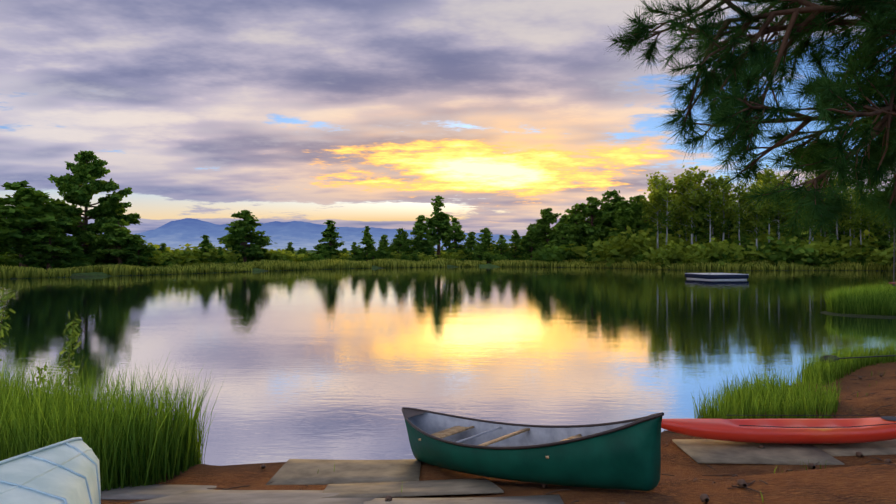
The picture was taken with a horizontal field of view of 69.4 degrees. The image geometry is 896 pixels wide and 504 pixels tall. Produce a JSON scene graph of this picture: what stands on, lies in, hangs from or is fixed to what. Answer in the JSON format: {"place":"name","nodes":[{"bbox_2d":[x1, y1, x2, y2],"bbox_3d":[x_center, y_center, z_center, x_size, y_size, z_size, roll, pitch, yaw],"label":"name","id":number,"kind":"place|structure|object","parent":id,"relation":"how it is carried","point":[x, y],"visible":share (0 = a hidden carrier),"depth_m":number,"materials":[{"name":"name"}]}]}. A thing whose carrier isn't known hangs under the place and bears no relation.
{"place":"outdoors","nodes":[
{"label":"outdoors","id":0,"kind":"place"},
{"bbox_2d":[134,218,521,249],"bbox_3d":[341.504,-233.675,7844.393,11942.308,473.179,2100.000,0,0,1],"label":"mountains","id":1,"kind":"structure","parent":0,"point":[175,234],"depth_m":8337.06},
{"bbox_2d":[0,267,895,465],"bbox_3d":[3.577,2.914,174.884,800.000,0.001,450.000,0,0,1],"label":"water","id":2,"kind":"structure","parent":0,"point":[338,364],"depth_m":21.07,"materials":[{"name":"liquid"}]},
{"bbox_2d":[685,272,748,279],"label":"swim dock","id":3,"kind":"object","parent":2,"relation":"on","point":[718,276],"visible":1,"depth_m":67.35,"materials":[{"name":"black"}]},
{"bbox_2d":[0,0,895,247],"label":"sky","id":4,"kind":"structure","parent":0,"point":[349,113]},
{"bbox_2d":[1,250,895,503],"bbox_3d":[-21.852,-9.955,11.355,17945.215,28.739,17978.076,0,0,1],"label":"ground","id":5,"kind":"structure","parent":0,"point":[855,480],"depth_m":7.30,"materials":[{"name":"brown soil"}]},
{"bbox_2d":[0,252,29,267],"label":"bush","id":6,"kind":"object","parent":5,"relation":"on","point":[5,261],"visible":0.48,"depth_m":83.60,"materials":[{"name":"green plant"}]},
{"bbox_2d":[0,286,81,404],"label":"willow shoots","id":7,"kind":"object","parent":5,"relation":"on","point":[7,296],"visible":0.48,"depth_m":9.37,"materials":[{"name":"foliage"},{"name":"bark"}]},
{"bbox_2d":[0,180,89,267],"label":"conifer","id":8,"kind":"object","parent":5,"relation":"on","point":[28,211],"visible":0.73,"depth_m":78.70,"materials":[{"name":"green plant"}]},
{"bbox_2d":[10,225,83,270],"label":"conifer","id":9,"kind":"object","parent":5,"relation":"on","point":[62,248],"visible":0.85,"depth_m":79.29,"materials":[{"name":"green plant"}]},
{"bbox_2d":[0,437,100,503],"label":"aluminium boat","id":10,"kind":"object","parent":5,"relation":"on","point":[67,471],"visible":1,"depth_m":4.59,"materials":[{"name":"metal"}]},
{"bbox_2d":[44,251,107,268],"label":"bush","id":11,"kind":"object","parent":5,"relation":"on","point":[61,266],"visible":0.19,"depth_m":84.25,"materials":[{"name":"green plant"}]},
{"bbox_2d":[42,150,142,258],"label":"pine","id":12,"kind":"object","parent":5,"relation":"on","point":[76,188],"visible":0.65,"depth_m":88.45,"materials":[{"name":"green plant"}]},
{"bbox_2d":[59,243,126,267],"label":"bush","id":13,"kind":"object","parent":5,"relation":"on","point":[83,261],"visible":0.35,"depth_m":85.16,"materials":[{"name":"green plant"}]},
{"bbox_2d":[0,340,223,490],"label":"grass","id":14,"kind":"structure","parent":5,"relation":"on","point":[131,444],"depth_m":7.86,"materials":[{"name":"green plant"}]},
{"bbox_2d":[83,218,159,264],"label":"conifer","id":15,"kind":"object","parent":5,"relation":"on","point":[114,241],"visible":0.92,"depth_m":85.50,"materials":[{"name":"green plant"}]},
{"bbox_2d":[119,245,155,265],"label":"bush","id":16,"kind":"object","parent":5,"relation":"on","point":[143,256],"visible":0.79,"depth_m":85.92,"materials":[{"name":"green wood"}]},
{"bbox_2d":[142,254,169,266],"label":"bush","id":17,"kind":"object","parent":5,"relation":"on","point":[157,258],"visible":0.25,"depth_m":89.66,"materials":[{"name":"green plant"}]},
{"bbox_2d":[101,484,216,499],"bbox_3d":[-3.519,2.699,7.301,1.830,0.044,1.220,2,-14,-6],"label":"stone slab","id":18,"kind":"object","parent":5,"relation":"on","point":[149,492],"visible":0.33,"depth_m":7.17,"materials":[{"name":"grey stone"}]},
{"bbox_2d":[154,243,228,266],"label":"bush","id":19,"kind":"object","parent":5,"relation":"on","point":[178,253],"visible":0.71,"depth_m":94.50,"materials":[{"name":"green plant"}]},
{"bbox_2d":[198,235,214,263],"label":"conifer","id":20,"kind":"object","parent":5,"relation":"on","point":[204,242],"visible":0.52,"depth_m":97.57,"materials":[{"name":"plant"}]},
{"bbox_2d":[216,248,248,262],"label":"bush","id":21,"kind":"object","parent":5,"relation":"on","point":[240,260],"visible":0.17,"depth_m":102.54,"materials":[{"name":"green plant"}]},
{"bbox_2d":[217,210,275,261],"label":"conifer","id":22,"kind":"object","parent":5,"relation":"on","point":[240,236],"visible":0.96,"depth_m":105.80,"materials":[{"name":"green plant"}]},
{"bbox_2d":[130,490,379,503],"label":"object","id":23,"kind":"structure","parent":5,"relation":"on","point":[252,497],"depth_m":6.36,"materials":[{"name":"grey stone"}]},
{"bbox_2d":[363,494,563,503],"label":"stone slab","id":24,"kind":"structure","parent":23,"relation":"on","point":[546,499],"depth_m":6.01,"materials":[{"name":"grey stone"}]},
{"bbox_2d":[257,247,308,261],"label":"bush","id":25,"kind":"object","parent":5,"relation":"on","point":[284,256],"visible":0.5,"depth_m":109.12,"materials":[{"name":"green plant"}]},
{"bbox_2d":[307,244,323,255],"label":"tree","id":26,"kind":"object","parent":5,"relation":"on","point":[318,248],"visible":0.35,"depth_m":119.72,"materials":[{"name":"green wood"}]},
{"bbox_2d":[301,254,330,261],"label":"bush","id":27,"kind":"object","parent":5,"relation":"on","point":[312,257],"visible":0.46,"depth_m":115.37,"materials":[{"name":"green plant"}]},
{"bbox_2d":[318,220,345,259],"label":"conifer","id":28,"kind":"object","parent":5,"relation":"on","point":[330,234],"visible":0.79,"depth_m":122.81,"materials":[{"name":"green plant"}]},
{"bbox_2d":[266,459,420,484],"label":"stone slab","id":29,"kind":"structure","parent":5,"relation":"on","point":[298,471],"depth_m":8.31,"materials":[{"name":"grey stone"}]},
{"bbox_2d":[347,242,362,260],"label":"conifer","id":30,"kind":"object","parent":5,"relation":"on","point":[355,255],"visible":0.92,"depth_m":121.46,"materials":[{"name":"plant"}]},
{"bbox_2d":[358,226,377,261],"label":"conifer","id":31,"kind":"object","parent":5,"relation":"on","point":[367,241],"visible":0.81,"depth_m":127.95,"materials":[{"name":"plant"}]},
{"bbox_2d":[367,250,380,260],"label":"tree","id":32,"kind":"object","parent":5,"relation":"on","point":[373,255],"visible":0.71,"depth_m":124.84,"materials":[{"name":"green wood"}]},
{"bbox_2d":[376,234,394,259],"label":"conifer","id":33,"kind":"object","parent":5,"relation":"on","point":[383,244],"visible":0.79,"depth_m":126.47,"materials":[{"name":"plant"}]},
{"bbox_2d":[388,228,412,255],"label":"conifer","id":34,"kind":"object","parent":5,"relation":"on","point":[400,243],"visible":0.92,"depth_m":134.06,"materials":[{"name":"green plant"}]},
{"bbox_2d":[322,478,503,497],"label":"stone slab","id":35,"kind":"structure","parent":5,"relation":"on","point":[430,487],"depth_m":6.88,"materials":[{"name":"grey stone"}]},
{"bbox_2d":[406,252,436,260],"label":"bush","id":36,"kind":"object","parent":5,"relation":"on","point":[423,257],"visible":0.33,"depth_m":128.49,"materials":[{"name":"green plant"}]},
{"bbox_2d":[408,215,438,258],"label":"conifer","id":37,"kind":"object","parent":5,"relation":"on","point":[420,244],"visible":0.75,"depth_m":134.86,"materials":[{"name":"green plant"}]},
{"bbox_2d":[424,195,453,257],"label":"conifer","id":38,"kind":"object","parent":5,"relation":"on","point":[437,223],"visible":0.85,"depth_m":142.93,"materials":[{"name":"green plant"}]},
{"bbox_2d":[0,258,895,278],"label":"shore reeds","id":39,"kind":"object","parent":5,"relation":"on","point":[10,271],"visible":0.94,"depth_m":102.21,"materials":[{"name":"green plant"}]},
{"bbox_2d":[434,248,473,260],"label":"bush","id":40,"kind":"object","parent":5,"relation":"on","point":[446,255],"visible":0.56,"depth_m":134.08,"materials":[{"name":"green plant"}]},
{"bbox_2d":[442,217,466,255],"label":"conifer","id":41,"kind":"object","parent":5,"relation":"on","point":[456,234],"visible":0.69,"depth_m":138.57,"materials":[{"name":"green plant"}]},
{"bbox_2d":[461,231,478,260],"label":"conifer","id":42,"kind":"object","parent":5,"relation":"on","point":[470,242],"visible":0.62,"depth_m":135.61,"materials":[{"name":"plant"}]},
{"bbox_2d":[472,246,486,260],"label":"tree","id":43,"kind":"object","parent":5,"relation":"on","point":[479,249],"visible":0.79,"depth_m":131.94,"materials":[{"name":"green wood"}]},
{"bbox_2d":[472,227,496,250],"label":"conifer","id":44,"kind":"object","parent":5,"relation":"on","point":[486,238],"visible":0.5,"depth_m":141.80,"materials":[{"name":"plant"}]},
{"bbox_2d":[471,251,507,263],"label":"bush","id":45,"kind":"object","parent":5,"relation":"on","point":[489,255],"visible":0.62,"depth_m":132.01,"materials":[{"name":"green plant"}]},
{"bbox_2d":[109,371,895,503],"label":"beach litter","id":46,"kind":"object","parent":5,"relation":"on","point":[741,483],"visible":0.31,"depth_m":6.91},
{"bbox_2d":[493,235,513,259],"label":"conifer","id":47,"kind":"object","parent":5,"relation":"on","point":[501,247],"visible":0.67,"depth_m":134.71,"materials":[{"name":"plant"}]},
{"bbox_2d":[506,230,529,260],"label":"conifer","id":48,"kind":"object","parent":5,"relation":"on","point":[515,237],"visible":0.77,"depth_m":138.90,"materials":[{"name":"plant"}]},
{"bbox_2d":[516,223,546,259],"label":"conifer","id":49,"kind":"object","parent":5,"relation":"on","point":[529,240],"visible":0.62,"depth_m":139.68,"materials":[{"name":"plant"}]},
{"bbox_2d":[402,407,663,490],"bbox_3d":[0.716,2.208,7.563,0.954,0.738,4.371,-6,-6,-38],"label":"canoe","id":50,"kind":"object","parent":5,"relation":"on","point":[623,455],"visible":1,"depth_m":6.79,"materials":[{"name":"green plastic"}]},
{"bbox_2d":[525,208,568,251],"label":"conifer","id":51,"kind":"object","parent":5,"relation":"on","point":[545,221],"visible":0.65,"depth_m":137.37,"materials":[{"name":"green plant"}]},
{"bbox_2d":[527,244,578,264],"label":"bush","id":52,"kind":"object","parent":5,"relation":"on","point":[554,254],"visible":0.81,"depth_m":125.83,"materials":[{"name":"green plant"}]},
{"bbox_2d":[548,215,583,259],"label":"conifer","id":53,"kind":"object","parent":5,"relation":"on","point":[562,230],"visible":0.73,"depth_m":130.85,"materials":[{"name":"green plant"}]},
{"bbox_2d":[552,204,588,244],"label":"conifer","id":54,"kind":"object","parent":5,"relation":"on","point":[575,210],"visible":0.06,"depth_m":138.19,"materials":[{"name":"plant"}]},
{"bbox_2d":[567,197,615,247],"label":"conifer","id":55,"kind":"object","parent":5,"relation":"on","point":[586,231],"visible":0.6,"depth_m":133.34,"materials":[{"name":"green plant"}]},
{"bbox_2d":[584,235,599,261],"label":"tree","id":56,"kind":"object","parent":5,"relation":"on","point":[590,243],"visible":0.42,"depth_m":124.32,"materials":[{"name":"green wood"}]},
{"bbox_2d":[559,236,637,262],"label":"bush","id":57,"kind":"object","parent":5,"relation":"on","point":[583,248],"visible":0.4,"depth_m":120.41,"materials":[{"name":"green plant"}]},
{"bbox_2d":[594,189,636,234],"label":"conifer","id":58,"kind":"object","parent":5,"relation":"on","point":[610,208],"visible":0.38,"depth_m":134.35,"materials":[{"name":"green plant"}]},
{"bbox_2d":[605,200,639,259],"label":"conifer","id":59,"kind":"object","parent":5,"relation":"on","point":[624,212],"visible":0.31,"depth_m":124.78,"materials":[{"name":"green plant"}]},
{"bbox_2d":[597,231,651,256],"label":"bush","id":60,"kind":"object","parent":5,"relation":"on","point":[621,242],"visible":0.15,"depth_m":119.17,"materials":[{"name":"green plant"}]},
{"bbox_2d":[586,223,663,266],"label":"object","id":61,"kind":"object","parent":5,"relation":"on","point":[642,234],"visible":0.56,"depth_m":117.31,"materials":[{"name":"green plant"}]},
{"bbox_2d":[614,194,665,238],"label":"conifer","id":62,"kind":"object","parent":5,"relation":"on","point":[636,207],"visible":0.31,"depth_m":130.65,"materials":[{"name":"green plant"}]},
{"bbox_2d":[638,171,667,247],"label":"aspen","id":63,"kind":"object","parent":5,"relation":"on","point":[655,187],"visible":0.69,"depth_m":112.91,"materials":[{"name":"green plant"}]},
{"bbox_2d":[612,237,693,261],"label":"bush","id":64,"kind":"object","parent":5,"relation":"on","point":[638,240],"visible":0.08,"depth_m":114.02,"materials":[{"name":"green plant"}]},
{"bbox_2d":[642,240,686,267],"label":"understory","id":65,"kind":"object","parent":5,"relation":"on","point":[674,251],"visible":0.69,"depth_m":106.64,"materials":[{"name":"green plant"}]},
{"bbox_2d":[651,176,680,249],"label":"aspen","id":66,"kind":"object","parent":5,"relation":"on","point":[670,206],"visible":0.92,"depth_m":110.27,"materials":[{"name":"green plant"}]},
{"bbox_2d":[643,242,689,262],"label":"bush","id":67,"kind":"object","parent":5,"relation":"on","point":[649,254],"visible":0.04,"depth_m":108.73,"materials":[{"name":"green plant"}]},
{"bbox_2d":[631,228,709,251],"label":"understory","id":68,"kind":"object","parent":5,"relation":"on","point":[679,239],"visible":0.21,"depth_m":114.14,"materials":[{"name":"green plant"}]},
{"bbox_2d":[664,190,693,238],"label":"tree","id":69,"kind":"object","parent":5,"relation":"on","point":[676,216],"visible":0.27,"depth_m":119.29,"materials":[{"name":"green plant"}]},
{"bbox_2d":[668,165,713,243],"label":"aspen","id":70,"kind":"object","parent":5,"relation":"on","point":[691,197],"visible":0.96,"depth_m":109.79,"materials":[{"name":"green plant"}]},
{"bbox_2d":[670,248,714,265],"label":"understory","id":71,"kind":"object","parent":5,"relation":"on","point":[688,256],"visible":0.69,"depth_m":104.16,"materials":[{"name":"green plant"}]},
{"bbox_2d":[686,183,709,241],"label":"aspen","id":72,"kind":"object","parent":5,"relation":"on","point":[705,221],"visible":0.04,"depth_m":119.43,"materials":[{"name":"green plant"}]},
{"bbox_2d":[692,176,724,242],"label":"aspen","id":73,"kind":"object","parent":5,"relation":"on","point":[711,213],"visible":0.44,"depth_m":109.01,"materials":[{"name":"green plant"}]},
{"bbox_2d":[686,237,739,267],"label":"understory","id":74,"kind":"object","parent":5,"relation":"on","point":[717,248],"visible":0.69,"depth_m":103.58,"materials":[{"name":"green plant"}]},
{"bbox_2d":[688,244,741,263],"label":"bush","id":75,"kind":"object","parent":5,"relation":"on","point":[730,258],"visible":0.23,"depth_m":104.01,"materials":[{"name":"green plant"}]},
{"bbox_2d":[701,189,729,240],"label":"aspen","id":76,"kind":"object","parent":5,"relation":"on","point":[713,226],"visible":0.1,"depth_m":116.41,"materials":[{"name":"green plant"}]},
{"bbox_2d":[704,174,736,240],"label":"aspen","id":77,"kind":"object","parent":5,"relation":"on","point":[725,219],"visible":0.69,"depth_m":109.25,"materials":[{"name":"green plant"}]},
{"bbox_2d":[687,242,757,262],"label":"understory","id":78,"kind":"object","parent":5,"relation":"on","point":[725,248],"visible":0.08,"depth_m":104.85,"materials":[{"name":"green plant"}]},
{"bbox_2d":[711,190,742,239],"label":"aspen","id":79,"kind":"object","parent":5,"relation":"on","point":[731,225],"visible":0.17,"depth_m":117.70,"materials":[{"name":"green plant"}]},
{"bbox_2d":[703,241,771,265],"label":"understory","id":80,"kind":"object","parent":5,"relation":"on","point":[751,255],"visible":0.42,"depth_m":104.02,"materials":[{"name":"green plant"}]},
{"bbox_2d":[726,180,752,244],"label":"aspen","id":81,"kind":"object","parent":5,"relation":"on","point":[735,211],"visible":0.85,"depth_m":107.44,"materials":[{"name":"green plant"}]},
{"bbox_2d":[734,234,762,260],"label":"bush","id":82,"kind":"object","parent":5,"relation":"on","point":[744,242],"visible":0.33,"depth_m":107.39,"materials":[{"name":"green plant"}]},
{"bbox_2d":[604,0,895,242],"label":"overhanging pine","id":83,"kind":"object","parent":5,"relation":"on","point":[734,111],"visible":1,"depth_m":5.14,"materials":[{"name":"green plant"}]},
{"bbox_2d":[736,180,774,248],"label":"aspen","id":84,"kind":"object","parent":5,"relation":"on","point":[756,223],"visible":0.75,"depth_m":106.51,"materials":[{"name":"green plant"}]},
{"bbox_2d":[672,439,844,464],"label":"stone slab","id":85,"kind":"structure","parent":5,"relation":"on","point":[710,451],"depth_m":8.78,"materials":[{"name":"grey stone"}]},
{"bbox_2d":[661,415,895,443],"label":"kayak","id":86,"kind":"object","parent":85,"relation":"on","point":[822,431],"visible":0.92,"depth_m":9.06,"materials":[{"name":"plastic"}]},
{"bbox_2d":[708,228,835,263],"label":"bush","id":87,"kind":"object","parent":5,"relation":"on","point":[772,234],"visible":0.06,"depth_m":113.15,"materials":[{"name":"green plant"}]},
{"bbox_2d":[757,165,791,242],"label":"aspen","id":88,"kind":"object","parent":5,"relation":"on","point":[768,178],"visible":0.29,"depth_m":108.25,"materials":[{"name":"green plant"}]},
{"bbox_2d":[761,172,802,239],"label":"aspen","id":89,"kind":"object","parent":5,"relation":"on","point":[780,208],"visible":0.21,"depth_m":109.04,"materials":[{"name":"green plant"}]},
{"bbox_2d":[734,231,831,265],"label":"understory","id":90,"kind":"object","parent":5,"relation":"on","point":[783,239],"visible":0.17,"depth_m":106.06,"materials":[{"name":"green plant"}]},
{"bbox_2d":[749,236,824,266],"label":"bush","id":91,"kind":"object","parent":5,"relation":"on","point":[781,255],"visible":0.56,"depth_m":103.76,"materials":[{"name":"green plant"}]},
{"bbox_2d":[691,337,895,418],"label":"grass","id":92,"kind":"structure","parent":5,"relation":"on","point":[794,399],"depth_m":11.66,"materials":[{"name":"green plant"}]},
{"bbox_2d":[819,355,895,362],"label":"paddle","id":93,"kind":"object","parent":92,"relation":"on","point":[829,357],"visible":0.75,"depth_m":14.94,"materials":[{"name":"brown wood"}]},
{"bbox_2d":[791,227,814,243],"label":"bush","id":94,"kind":"object","parent":5,"relation":"on","point":[800,235],"visible":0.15,"depth_m":111.77,"materials":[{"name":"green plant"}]},
{"bbox_2d":[773,229,853,262],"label":"bush","id":95,"kind":"object","parent":5,"relation":"on","point":[818,238],"depth_m":113.24,"materials":[{"name":"green plant"}]},
{"bbox_2d":[777,236,862,267],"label":"understory","id":96,"kind":"object","parent":5,"relation":"on","point":[825,248],"visible":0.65,"depth_m":102.76,"materials":[{"name":"green plant"}]},
{"bbox_2d":[826,234,842,262],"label":"bush","id":97,"kind":"object","parent":5,"relation":"on","point":[832,238],"visible":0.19,"depth_m":108.52,"materials":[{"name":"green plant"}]},
{"bbox_2d":[819,234,855,265],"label":"bush","id":98,"kind":"object","parent":5,"relation":"on","point":[841,248],"visible":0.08,"depth_m":107.56,"materials":[{"name":"green plant"}]},
{"bbox_2d":[831,216,858,241],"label":"aspen","id":99,"kind":"object","parent":5,"relation":"on","point":[842,232],"visible":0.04,"depth_m":126.02,"materials":[{"name":"green plant"}]},
{"bbox_2d":[842,185,864,246],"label":"aspen","id":100,"kind":"object","parent":5,"relation":"on","point":[850,224],"visible":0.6,"depth_m":107.46,"materials":[{"name":"green plant"}]},
{"bbox_2d":[812,439,895,456],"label":"stone slab","id":101,"kind":"structure","parent":5,"relation":"on","point":[887,447],"depth_m":8.92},
{"bbox_2d":[823,280,895,315],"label":"island grass","id":102,"kind":"structure","parent":5,"relation":"on","point":[871,300],"depth_m":29.72,"materials":[{"name":"green plant"}]},
{"bbox_2d":[844,247,874,265],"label":"understory","id":103,"kind":"object","parent":5,"relation":"on","point":[852,259],"visible":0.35,"depth_m":105.99,"materials":[{"name":"green plant"}]},
{"bbox_2d":[851,191,870,247],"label":"aspen","id":104,"kind":"object","parent":5,"relation":"on","point":[863,221],"visible":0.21,"depth_m":108.14,"materials":[{"name":"green plant"}]},
{"bbox_2d":[841,228,887,261],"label":"understory","id":105,"kind":"object","parent":5,"relation":"on","point":[867,242],"visible":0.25,"depth_m":107.72,"materials":[{"name":"green plant"}]},
{"bbox_2d":[855,193,883,238],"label":"tree","id":106,"kind":"object","parent":5,"relation":"on","point":[868,225],"visible":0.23,"depth_m":114.80,"materials":[{"name":"green plant"}]},
{"bbox_2d":[851,243,895,265],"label":"understory","id":107,"kind":"object","parent":5,"relation":"on","point":[882,252],"visible":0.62,"depth_m":99.57,"materials":[{"name":"green plant"}]},
{"bbox_2d":[861,246,895,265],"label":"understory","id":108,"kind":"object","parent":5,"relation":"on","point":[887,251],"visible":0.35,"depth_m":100.46,"materials":[{"name":"green plant"}]},
{"bbox_2d":[867,229,891,250],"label":"bush","id":109,"kind":"object","parent":5,"relation":"on","point":[879,242],"visible":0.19,"depth_m":106.43,"materials":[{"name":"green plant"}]},
{"bbox_2d":[867,209,893,239],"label":"aspen","id":110,"kind":"object","parent":5,"relation":"on","point":[875,226],"visible":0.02,"depth_m":105.87,"materials":[{"name":"green plant"}]},
{"bbox_2d":[889,59,895,285],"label":"trunk","id":111,"kind":"object","parent":5,"relation":"on","point":[893,283],"visible":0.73,"depth_m":29.08,"materials":[{"name":"brown"}]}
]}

